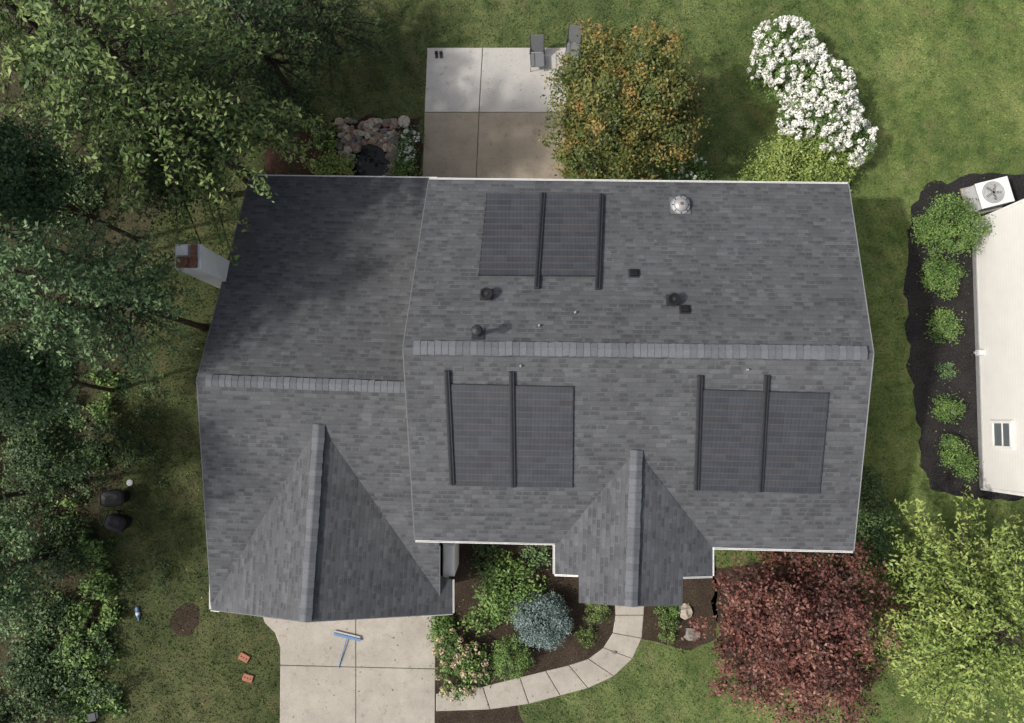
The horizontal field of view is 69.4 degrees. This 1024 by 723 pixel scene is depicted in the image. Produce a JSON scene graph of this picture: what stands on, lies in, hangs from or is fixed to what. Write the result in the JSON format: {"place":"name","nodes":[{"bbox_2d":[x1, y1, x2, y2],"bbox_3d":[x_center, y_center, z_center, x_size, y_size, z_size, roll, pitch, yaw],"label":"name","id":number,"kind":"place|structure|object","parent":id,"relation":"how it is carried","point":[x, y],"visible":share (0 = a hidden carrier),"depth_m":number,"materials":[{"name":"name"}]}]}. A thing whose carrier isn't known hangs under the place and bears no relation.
{"place":"outdoors","nodes":[
{"label":"outdoors","id":0,"kind":"place"},
{"bbox_2d":[0,0,306,722],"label":"forest floor","id":1,"kind":"structure","parent":0,"point":[97,511],"depth_m":29.58,"materials":[{"name":"soil"}]},
{"bbox_2d":[0,490,31,499],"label":"maple tree","id":2,"kind":"object","parent":1,"relation":"on","point":[11,494],"depth_m":27.99,"materials":[{"name":"green plant"}]},
{"bbox_2d":[0,483,55,645],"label":"crabapple tree","id":3,"kind":"object","parent":1,"relation":"on","point":[13,594],"visible":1,"depth_m":25.06,"materials":[{"name":"green plant"}]},
{"bbox_2d":[0,410,94,507],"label":"crabapple tree","id":4,"kind":"object","parent":1,"relation":"on","point":[37,447],"visible":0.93,"depth_m":26.06,"materials":[{"name":"green plant"}]},
{"bbox_2d":[0,213,95,265],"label":"maple tree","id":5,"kind":"object","parent":1,"relation":"on","point":[3,221],"visible":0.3,"depth_m":25.43,"materials":[{"name":"green plant"}]},
{"bbox_2d":[0,368,138,722],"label":"undergrowth","id":6,"kind":"object","parent":1,"relation":"on","point":[24,659],"visible":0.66,"depth_m":28.33,"materials":[{"name":"green plant"}]},
{"bbox_2d":[12,360,127,722],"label":"wild saplings","id":7,"kind":"object","parent":1,"relation":"on","point":[111,613],"visible":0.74,"depth_m":28.49,"materials":[{"name":"green plant"}]},
{"bbox_2d":[0,104,140,247],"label":"maple tree","id":8,"kind":"object","parent":1,"relation":"on","point":[18,195],"visible":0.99,"depth_m":22.15,"materials":[{"name":"green plant"}]},
{"bbox_2d":[0,0,153,179],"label":"oak tree","id":9,"kind":"object","parent":1,"relation":"on","point":[7,24],"visible":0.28,"depth_m":22.39,"materials":[{"name":"green plant"}]},
{"bbox_2d":[87,711,98,721],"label":"garden lantern","id":10,"kind":"object","parent":1,"relation":"on","point":[93,716],"visible":0.93,"depth_m":27.98,"materials":[{"name":"metal"}]},
{"bbox_2d":[86,233,175,594],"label":"edge weeds","id":11,"kind":"object","parent":1,"relation":"on","point":[138,451],"visible":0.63,"depth_m":29.27,"materials":[{"name":"green plant"}]},
{"bbox_2d":[0,3,310,329],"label":"forest understory","id":12,"kind":"object","parent":1,"relation":"on","point":[80,189],"visible":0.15,"depth_m":29.83,"materials":[{"name":"green plant"}]},
{"bbox_2d":[211,436,311,620],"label":"garage gable","id":13,"kind":"structure","parent":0,"point":[264,578],"depth_m":24.87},
{"bbox_2d":[299,424,324,621],"bbox_3d":[-6.517,5.234,24.149,0.442,0.221,6.350,3,86,0],"label":"garage ridge vent","id":14,"kind":"object","parent":13,"relation":"on","point":[312,527],"visible":1,"depth_m":24.09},
{"bbox_2d":[197,176,428,381],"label":"wing roof back","id":15,"kind":"structure","parent":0,"point":[318,282],"depth_m":25.64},
{"bbox_2d":[205,374,404,392],"bbox_3d":[-6.131,0.740,23.977,7.567,0.167,0.420,2,86,0],"label":"wing ridge vent","id":16,"kind":"object","parent":15,"relation":"on","point":[304,383],"visible":0.81,"depth_m":23.92,"materials":[{"name":"grey"}]},
{"bbox_2d":[263,616,434,722],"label":"concrete driveway","id":17,"kind":"structure","parent":0,"point":[410,698],"depth_m":28.71,"materials":[{"name":"beige concrete"}]},
{"bbox_2d":[333,630,360,667],"bbox_3d":[-6.397,11.161,28.707,1.069,0.132,1.439,0,85,0],"label":"push broom","id":18,"kind":"object","parent":17,"relation":"on","point":[347,635],"visible":1,"depth_m":28.70,"materials":[{"name":"blue plastic"}]},
{"bbox_2d":[423,48,566,178],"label":"concrete patio","id":19,"kind":"structure","parent":0,"point":[454,79],"depth_m":30.44,"materials":[{"name":"beige concrete"}]},
{"bbox_2d":[435,51,442,57],"bbox_3d":[-3.031,-12.707,30.584,0.341,0.104,0.310,0,85,0],"label":"pair of sandals","id":20,"kind":"object","parent":19,"relation":"on","point":[440,53],"visible":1,"depth_m":30.60,"materials":[{"name":"black rubber"}]},
{"bbox_2d":[529,34,545,71],"bbox_3d":[1.035,-12.540,30.074,0.616,1.112,1.033,-3,86,0],"label":"patio chair","id":21,"kind":"object","parent":19,"relation":"on","point":[536,45],"visible":1,"depth_m":30.13,"materials":[{"name":"grey fabric"}]},
{"bbox_2d":[0,0,1023,722],"bbox_3d":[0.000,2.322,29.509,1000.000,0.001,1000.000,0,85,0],"label":"ground","id":22,"kind":"structure","parent":0,"point":[880,66],"depth_m":30.01,"materials":[{"name":"green plant"}]},
{"bbox_2d":[0,311,115,444],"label":"maple tree","id":23,"kind":"object","parent":22,"relation":"on","point":[25,387],"visible":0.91,"depth_m":23.42,"materials":[{"name":"green plant"}]},
{"bbox_2d":[0,210,207,403],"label":"hemlock tree","id":24,"kind":"object","parent":22,"relation":"on","point":[92,280],"visible":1,"depth_m":21.10,"materials":[{"name":"green plant"}]},
{"bbox_2d":[99,489,129,506],"bbox_3d":[-15.446,5.306,28.853,0.952,0.839,0.657,-7,86,-1],"label":"black trash bin","id":25,"kind":"object","parent":22,"relation":"on","point":[114,498],"visible":1,"depth_m":28.48,"materials":[{"name":"plastic"}]},
{"bbox_2d":[102,510,131,532],"bbox_3d":[-15.301,6.239,28.779,0.854,0.839,0.636,20,86,2],"label":"black trash bin","id":26,"kind":"object","parent":22,"relation":"on","point":[117,523],"visible":1,"depth_m":28.42,"materials":[{"name":"plastic"}]},
{"bbox_2d":[126,479,132,485],"bbox_3d":[-15.126,4.793,29.282,0.260,0.065,0.253,0,85,0],"label":"white lid","id":27,"kind":"object","parent":22,"relation":"on","point":[130,482],"visible":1,"depth_m":29.26,"materials":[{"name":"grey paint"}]},
{"bbox_2d":[135,606,139,620],"bbox_3d":[-14.596,9.833,28.867,0.161,0.161,0.537,-10,86,-1],"label":"plastic bottle","id":28,"kind":"object","parent":22,"relation":"on","point":[137,611],"visible":1,"depth_m":28.81,"materials":[{"name":"blue plastic"}]},
{"bbox_2d":[0,0,334,266],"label":"oak tree","id":29,"kind":"object","parent":22,"relation":"on","point":[182,94],"visible":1,"depth_m":20.71,"materials":[{"name":"green plant"}]},
{"bbox_2d":[86,92,260,232],"bbox_3d":[-11.571,-6.770,26.718,5.695,7.192,5.385,24,86,2],"label":"maple tree","id":30,"kind":"object","parent":22,"relation":"on","point":[158,183],"visible":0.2,"depth_m":24.67,"materials":[{"name":"green plant"}]},
{"bbox_2d":[169,602,199,635],"bbox_3d":[-12.795,10.058,28.893,1.183,0.001,1.278,0,85,0],"label":"bare dirt patch","id":31,"kind":"object","parent":22,"relation":"on","point":[182,620],"visible":1,"depth_m":28.89,"materials":[{"name":"brown soil"}]},
{"bbox_2d":[175,244,229,288],"bbox_3d":[-10.310,-3.087,26.639,0.860,6.570,0.840,0,85,0],"label":"chimney","id":32,"kind":"object","parent":22,"relation":"on","point":[201,262],"visible":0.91,"depth_m":23.96,"materials":[{"name":"grey paint"}]},
{"bbox_2d":[238,652,250,662],"bbox_3d":[-10.399,11.495,28.741,0.400,0.082,0.280,29,86,2],"label":"red brick","id":33,"kind":"object","parent":22,"relation":"on","point":[244,657],"visible":1,"depth_m":28.70,"materials":[{"name":"brick"}]},
{"bbox_2d":[242,672,253,682],"bbox_3d":[-10.234,12.259,28.680,0.400,0.082,0.280,17,86,1],"label":"red brick","id":34,"kind":"object","parent":22,"relation":"on","point":[246,677],"visible":1,"depth_m":28.64,"materials":[{"name":"brick"}]},
{"bbox_2d":[168,0,361,174],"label":"beech tree","id":35,"kind":"object","parent":22,"relation":"on","point":[273,20],"visible":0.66,"depth_m":26.30,"materials":[{"name":"green plant"}]},
{"bbox_2d":[266,0,396,112],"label":"beech tree","id":36,"kind":"object","parent":22,"relation":"on","point":[319,7],"visible":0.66,"depth_m":28.14,"materials":[{"name":"green plant"}]},
{"bbox_2d":[264,114,423,176],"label":"pond border soil","id":37,"kind":"structure","parent":22,"relation":"on","point":[273,165],"depth_m":30.36,"materials":[{"name":"brown soil"}]},
{"bbox_2d":[309,116,339,155],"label":"pond fern","id":38,"kind":"object","parent":37,"relation":"on","point":[319,136],"visible":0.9,"depth_m":30.09,"materials":[{"name":"green plant"}]},
{"bbox_2d":[303,149,360,175],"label":"pond fern","id":39,"kind":"object","parent":37,"relation":"on","point":[329,169],"visible":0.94,"depth_m":29.84,"materials":[{"name":"green plant"}]},
{"bbox_2d":[333,117,399,175],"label":"pond stones","id":40,"kind":"object","parent":37,"relation":"on","point":[383,139],"visible":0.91,"depth_m":30.24,"materials":[{"name":"grey stone"}]},
{"bbox_2d":[349,144,389,175],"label":"garden pond","id":41,"kind":"structure","parent":37,"relation":"on","point":[375,163],"depth_m":30.32,"materials":[{"name":"liquid"}]},
{"bbox_2d":[384,151,422,176],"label":"pond fern","id":42,"kind":"object","parent":37,"relation":"on","point":[401,171],"visible":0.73,"depth_m":29.95,"materials":[{"name":"green plant"}]},
{"bbox_2d":[398,115,409,126],"bbox_3d":[-4.392,-9.755,30.274,0.500,0.370,0.500,0,85,0],"label":"bird bath","id":43,"kind":"object","parent":37,"relation":"on","point":[403,120],"visible":0.91,"depth_m":30.11,"materials":[{"name":"grey stone"}]},
{"bbox_2d":[390,121,425,166],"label":"white flowers","id":44,"kind":"object","parent":37,"relation":"on","point":[406,152],"visible":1,"depth_m":29.95,"materials":[{"name":"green plant"}]},
{"bbox_2d":[443,543,458,575],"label":"side entry wall","id":45,"kind":"structure","parent":22,"relation":"on","point":[450,558],"depth_m":26.69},
{"bbox_2d":[435,706,523,722],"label":"walk edge bed","id":46,"kind":"object","parent":22,"relation":"on","point":[510,714],"visible":1,"depth_m":28.61,"materials":[{"name":"brown soil"}]},
{"bbox_2d":[433,542,615,703],"bbox_3d":[1.143,9.727,28.920,8.410,0.001,7.137,0,85,0],"label":"front flower bed","id":47,"kind":"object","parent":22,"relation":"on","point":[574,650],"visible":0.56,"depth_m":28.89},
{"bbox_2d":[425,615,462,645],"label":"hosta plant","id":48,"kind":"object","parent":47,"relation":"on","point":[441,622],"visible":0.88,"depth_m":28.54,"materials":[{"name":"green plant"}]},
{"bbox_2d":[430,627,495,704],"bbox_3d":[-1.883,11.562,28.182,2.566,1.240,2.957,0,85,0],"label":"panicle hydrangea","id":49,"kind":"object","parent":47,"relation":"on","point":[470,668],"visible":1,"depth_m":28.08,"materials":[{"name":"green plant"}]},
{"bbox_2d":[457,593,502,636],"bbox_3d":[-1.223,9.768,28.498,1.804,0.910,1.649,0,85,0],"label":"loose green shrub","id":50,"kind":"object","parent":47,"relation":"on","point":[472,614],"visible":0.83,"depth_m":28.47,"materials":[{"name":"green plant"}]},
{"bbox_2d":[467,543,505,586],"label":"loose green shrub","id":51,"kind":"object","parent":47,"relation":"on","point":[482,550],"visible":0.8,"depth_m":28.72,"materials":[{"name":"green plant"}]},
{"bbox_2d":[468,548,554,627],"bbox_3d":[-0.123,8.711,28.276,3.025,1.520,2.940,-44,87,-3],"label":"loose green shrub","id":52,"kind":"object","parent":47,"relation":"on","point":[497,603],"visible":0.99,"depth_m":28.18,"materials":[{"name":"green plant"}]},
{"bbox_2d":[488,632,536,682],"bbox_3d":[-0.043,11.307,28.244,1.988,1.174,1.911,0,85,0],"label":"boxwood ball","id":53,"kind":"object","parent":47,"relation":"on","point":[505,651],"visible":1,"depth_m":28.18,"materials":[{"name":"green plant"}]},
{"bbox_2d":[519,545,552,571],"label":"loose green shrub","id":54,"kind":"object","parent":47,"relation":"on","point":[526,553],"visible":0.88,"depth_m":28.69,"materials":[{"name":"green plant"}]},
{"bbox_2d":[508,589,573,651],"bbox_3d":[1.094,9.827,28.193,2.675,1.507,2.311,0,85,0],"label":"blue spruce","id":55,"kind":"object","parent":47,"relation":"on","point":[548,604],"visible":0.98,"depth_m":27.92,"materials":[{"name":"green plant"}]},
{"bbox_2d":[573,624,597,648],"bbox_3d":[2.913,10.602,28.631,1.051,0.518,0.956,-41,87,-3],"label":"boxwood ball","id":56,"kind":"object","parent":47,"relation":"on","point":[589,634],"visible":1,"depth_m":28.63,"materials":[{"name":"green plant"}]},
{"bbox_2d":[581,604,612,625],"bbox_3d":[3.292,9.644,28.663,1.242,0.602,1.163,0,85,0],"label":"boxwood ball","id":57,"kind":"object","parent":47,"relation":"on","point":[595,614],"visible":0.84,"depth_m":28.61,"materials":[{"name":"green plant"}]},
{"bbox_2d":[436,606,643,710],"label":"concrete walkway","id":58,"kind":"structure","parent":22,"relation":"on","point":[566,679],"depth_m":28.69,"materials":[{"name":"beige concrete"}]},
{"bbox_2d":[565,24,582,57],"bbox_3d":[2.515,-12.931,30.105,0.616,1.111,1.031,6,86,0],"label":"patio chair","id":59,"kind":"object","parent":22,"relation":"on","point":[572,37],"visible":0.69,"depth_m":30.07,"materials":[{"name":"grey fabric"}]},
{"bbox_2d":[152,10,1017,722],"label":"fallen leaves","id":60,"kind":"object","parent":22,"relation":"on","point":[526,178],"visible":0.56,"depth_m":29.59,"materials":[{"name":"orange plant"}]},
{"bbox_2d":[537,9,713,179],"bbox_3d":[4.133,-9.237,27.163,6.410,6.691,7.268,0,85,0],"label":"orange leaf maple","id":61,"kind":"object","parent":22,"relation":"on","point":[662,82],"visible":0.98,"depth_m":26.03,"materials":[{"name":"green plant"}]},
{"bbox_2d":[638,555,717,649],"bbox_3d":[6.490,9.395,28.946,3.140,0.001,3.713,0,85,0],"label":"side flower bed","id":62,"kind":"object","parent":22,"relation":"on","point":[699,594],"visible":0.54,"depth_m":28.90,"materials":[{"name":"brown soil"}]},
{"bbox_2d":[653,606,680,623],"bbox_3d":[6.076,9.616,28.725,1.150,0.486,1.109,21,86,2],"label":"boxwood ball","id":63,"kind":"object","parent":62,"relation":"on","point":[675,610],"visible":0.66,"depth_m":28.66,"materials":[{"name":"green plant"}]},
{"bbox_2d":[655,614,681,647],"bbox_3d":[6.056,10.423,28.645,1.032,0.519,1.263,0,85,0],"label":"boxwood ball","id":64,"kind":"object","parent":62,"relation":"on","point":[670,634],"visible":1,"depth_m":28.64,"materials":[{"name":"green plant"}]},
{"bbox_2d":[679,603,691,619],"bbox_3d":[6.739,9.749,28.858,0.570,0.320,0.580,26,86,2],"label":"garden stone","id":65,"kind":"object","parent":62,"relation":"on","point":[685,611],"visible":0.93,"depth_m":28.78,"materials":[{"name":"beige stone"}]},
{"bbox_2d":[684,628,699,640],"bbox_3d":[6.988,10.625,28.796,0.653,0.199,0.526,0,85,0],"label":"garden stone","id":66,"kind":"object","parent":62,"relation":"on","point":[689,634],"visible":0.83,"depth_m":28.73,"materials":[{"name":"grey stone"}]},
{"bbox_2d":[664,151,714,180],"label":"green bush","id":67,"kind":"object","parent":22,"relation":"on","point":[672,168],"visible":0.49,"depth_m":29.70,"materials":[{"name":"green plant"}]},
{"bbox_2d":[676,148,713,180],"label":"white flowers","id":68,"kind":"object","parent":22,"relation":"on","point":[702,171],"visible":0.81,"depth_m":29.39,"materials":[{"name":"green plant"}]},
{"bbox_2d":[711,562,870,692],"bbox_3d":[10.922,10.345,28.871,6.275,0.001,5.021,0,85,0],"label":"maple mulch ring","id":69,"kind":"object","parent":22,"relation":"on","point":[718,572],"visible":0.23,"depth_m":28.98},
{"bbox_2d":[680,538,918,722],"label":"red maple tree","id":70,"kind":"object","parent":22,"relation":"on","point":[825,615],"visible":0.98,"depth_m":24.99,"materials":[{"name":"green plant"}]},
{"bbox_2d":[734,122,865,191],"bbox_3d":[11.431,-7.592,29.275,4.958,2.088,3.726,0,85,0],"label":"green bush","id":71,"kind":"object","parent":22,"relation":"on","point":[825,172],"visible":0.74,"depth_m":29.00,"materials":[{"name":"green plant"}]},
{"bbox_2d":[743,13,880,167],"bbox_3d":[11.667,-10.717,29.235,3.577,2.635,7.247,-25,86,-2],"label":"white hydrangea","id":72,"kind":"object","parent":22,"relation":"on","point":[800,102],"visible":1,"depth_m":28.66,"materials":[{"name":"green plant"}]},
{"bbox_2d":[859,465,888,501],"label":"green bush","id":73,"kind":"object","parent":22,"relation":"on","point":[865,483],"visible":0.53,"depth_m":28.31,"materials":[{"name":"green plant"}]},
{"bbox_2d":[847,483,902,578],"bbox_3d":[13.743,6.427,28.263,2.418,1.903,3.566,0,85,0],"label":"green bush","id":74,"kind":"object","parent":22,"relation":"on","point":[874,510],"visible":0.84,"depth_m":28.00,"materials":[{"name":"green plant"}]},
{"bbox_2d":[814,485,1023,722],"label":"honey locust tree","id":75,"kind":"object","parent":22,"relation":"on","point":[981,627],"visible":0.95,"depth_m":24.63,"materials":[{"name":"green plant"}]},
{"bbox_2d":[903,173,1023,500],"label":"neighbor mulch bed","id":76,"kind":"object","parent":22,"relation":"on","point":[926,356],"visible":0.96,"depth_m":29.72,"materials":[{"name":"brown soil"}]},
{"bbox_2d":[905,211,948,248],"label":"foundation shrub","id":77,"kind":"object","parent":76,"relation":"on","point":[919,229],"visible":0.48,"depth_m":29.59,"materials":[{"name":"green plant"}]},
{"bbox_2d":[916,252,967,302],"bbox_3d":[17.139,-3.359,29.477,2.102,1.018,2.045,0,85,0],"label":"foundation shrub","id":78,"kind":"object","parent":76,"relation":"on","point":[952,270],"visible":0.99,"depth_m":29.38,"materials":[{"name":"green plant"}]},
{"bbox_2d":[924,307,964,345],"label":"foundation shrub","id":79,"kind":"object","parent":76,"relation":"on","point":[947,327],"visible":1,"depth_m":29.32,"materials":[{"name":"green plant"}]},
{"bbox_2d":[934,361,956,383],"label":"perennial","id":80,"kind":"object","parent":76,"relation":"on","point":[949,366],"visible":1,"depth_m":29.43,"materials":[{"name":"green plant"}]},
{"bbox_2d":[928,387,969,423],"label":"foundation shrub","id":81,"kind":"object","parent":76,"relation":"on","point":[944,407],"visible":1,"depth_m":29.18,"materials":[{"name":"green plant"}]},
{"bbox_2d":[910,190,995,259],"bbox_3d":[17.331,-5.350,29.108,2.937,2.061,2.836,0,85,0],"label":"foundation shrub","id":82,"kind":"object","parent":76,"relation":"on","point":[962,228],"visible":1,"depth_m":28.83,"materials":[{"name":"green plant"}]},
{"bbox_2d":[934,429,975,475],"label":"foundation shrub","id":83,"kind":"object","parent":76,"relation":"on","point":[960,455],"visible":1,"depth_m":28.90,"materials":[{"name":"green plant"}]},
{"bbox_2d":[952,452,983,485],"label":"foundation shrub","id":84,"kind":"object","parent":76,"relation":"on","point":[971,472],"visible":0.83,"depth_m":29.02,"materials":[{"name":"green plant"}]},
{"bbox_2d":[960,176,1014,216],"bbox_3d":[19.114,-6.658,29.726,1.400,0.977,1.200,-14,86,-1],"label":"air conditioner unit","id":85,"kind":"object","parent":76,"relation":"on","point":[993,195],"visible":0.98,"depth_m":29.28,"materials":[{"name":"metal"}]},
{"bbox_2d":[971,199,1023,495],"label":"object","id":86,"kind":"structure","parent":22,"relation":"on","point":[998,276],"depth_m":28.23,"materials":[{"name":"white"}]},
{"bbox_2d":[974,350,984,355],"bbox_3d":[18.500,-0.348,29.318,0.313,0.300,0.224,0,85,0],"label":"utility box","id":87,"kind":"object","parent":86,"relation":"attached to","point":[979,352],"visible":1,"depth_m":29.24,"materials":[{"name":"grey paint"}]},
{"bbox_2d":[990,420,1014,448],"bbox_3d":[18.537,2.765,27.996,0.090,1.266,1.070,1,86,0],"label":"window","id":88,"kind":"structure","parent":86,"relation":"attached to","point":[1001,434],"depth_m":27.95,"materials":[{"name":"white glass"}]},
{"bbox_2d":[555,459,628,605],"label":"entry gable","id":89,"kind":"structure","parent":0,"point":[590,548],"depth_m":23.29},
{"bbox_2d":[624,450,642,606],"bbox_3d":[3.768,5.147,22.893,0.428,0.201,4.775,3,86,0],"label":"entry ridge vent","id":90,"kind":"object","parent":89,"relation":"on","point":[633,529],"visible":1,"depth_m":22.84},
{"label":"walls","id":91,"kind":"object","parent":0,"visible":0},
{"bbox_2d":[197,380,439,604],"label":"wing roof front","id":92,"kind":"structure","parent":91,"relation":"attached to","point":[254,441],"depth_m":24.68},
{"bbox_2d":[312,432,451,620],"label":"garage gable","id":93,"kind":"structure","parent":91,"relation":"attached to","point":[367,565],"depth_m":24.84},
{"bbox_2d":[209,174,852,615],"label":"gutters","id":94,"kind":"object","parent":91,"relation":"attached to","point":[591,180],"visible":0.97,"depth_m":24.87,"materials":[{"name":"grey paint"}]},
{"bbox_2d":[196,175,873,621],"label":"rake edges","id":95,"kind":"object","parent":91,"relation":"attached to","point":[408,433],"visible":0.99,"depth_m":24.10,"materials":[{"name":"metal"}]},
{"bbox_2d":[403,179,872,352],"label":"roof back","id":96,"kind":"structure","parent":91,"relation":"on","point":[757,263],"depth_m":23.37,"materials":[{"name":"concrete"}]},
{"bbox_2d":[471,325,484,339],"bbox_3d":[-1.027,-0.885,22.037,0.405,1.066,0.389,0,85,0],"label":"vent pipe","id":97,"kind":"object","parent":96,"relation":"on","point":[478,332],"visible":1,"depth_m":21.64,"materials":[{"name":"metal"}]},
{"bbox_2d":[480,287,492,300],"bbox_3d":[-0.792,-2.089,22.937,0.405,0.366,0.389,0,85,0],"label":"round roof vent","id":98,"kind":"object","parent":96,"relation":"on","point":[486,293],"visible":1,"depth_m":22.79,"materials":[{"name":"metal"}]},
{"bbox_2d":[478,192,603,289],"bbox_3d":[0.981,-3.926,23.820,4.120,1.337,3.495,0,85,0],"label":"solar panel array","id":99,"kind":"object","parent":96,"relation":"on","point":[537,235],"visible":1,"depth_m":23.90,"materials":[{"name":"grey glass"}]},
{"bbox_2d":[628,269,638,277],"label":"square roof vent","id":100,"kind":"object","parent":96,"relation":"on","point":[633,273],"visible":1,"depth_m":23.31,"materials":[{"name":"black plastic"}]},
{"bbox_2d":[666,293,680,305],"bbox_3d":[4.988,-1.912,22.883,0.404,0.366,0.389,0,85,0],"label":"round roof vent","id":101,"kind":"object","parent":96,"relation":"on","point":[673,299],"visible":1,"depth_m":22.74,"materials":[{"name":"metal"}]},
{"bbox_2d":[669,196,690,213],"bbox_3d":[5.547,-5.143,24.338,0.668,0.435,0.660,0,85,0],"label":"tubular roof vent","id":102,"kind":"object","parent":96,"relation":"on","point":[679,204],"visible":1,"depth_m":24.27,"materials":[{"name":"grey metal"}]},
{"bbox_2d":[679,305,690,313],"bbox_3d":[5.331,-1.610,22.821,0.343,0.194,0.294,0,85,0],"label":"square roof vent","id":103,"kind":"object","parent":96,"relation":"on","point":[684,309],"visible":1,"depth_m":22.78,"materials":[{"name":"black plastic"}]},
{"bbox_2d":[403,348,872,550],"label":"roof front","id":104,"kind":"structure","parent":91,"relation":"on","point":[623,407],"depth_m":23.07,"materials":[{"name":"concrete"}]},
{"bbox_2d":[444,370,573,487],"bbox_3d":[-0.062,2.131,22.874,3.984,1.334,3.641,0,85,0],"label":"solar panel array","id":105,"kind":"object","parent":104,"relation":"on","point":[511,435],"visible":1,"depth_m":22.92,"materials":[{"name":"grey glass"}]},
{"bbox_2d":[413,340,867,359],"bbox_3d":[3.852,-0.335,22.256,13.632,0.167,0.469,1,86,0],"label":"ridge vent","id":106,"kind":"object","parent":104,"relation":"on","point":[646,350],"visible":1,"depth_m":22.20,"materials":[{"name":"metal"}]},
{"bbox_2d":[694,375,829,493],"bbox_3d":[7.679,2.289,22.881,4.118,1.354,3.679,0,85,0],"label":"solar panel array","id":107,"kind":"object","parent":104,"relation":"on","point":[765,440],"visible":1,"depth_m":22.93,"materials":[{"name":"grey glass"}]},
{"bbox_2d":[638,459,711,605],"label":"entry gable","id":108,"kind":"structure","parent":91,"relation":"attached to","point":[675,547],"depth_m":23.27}
]}

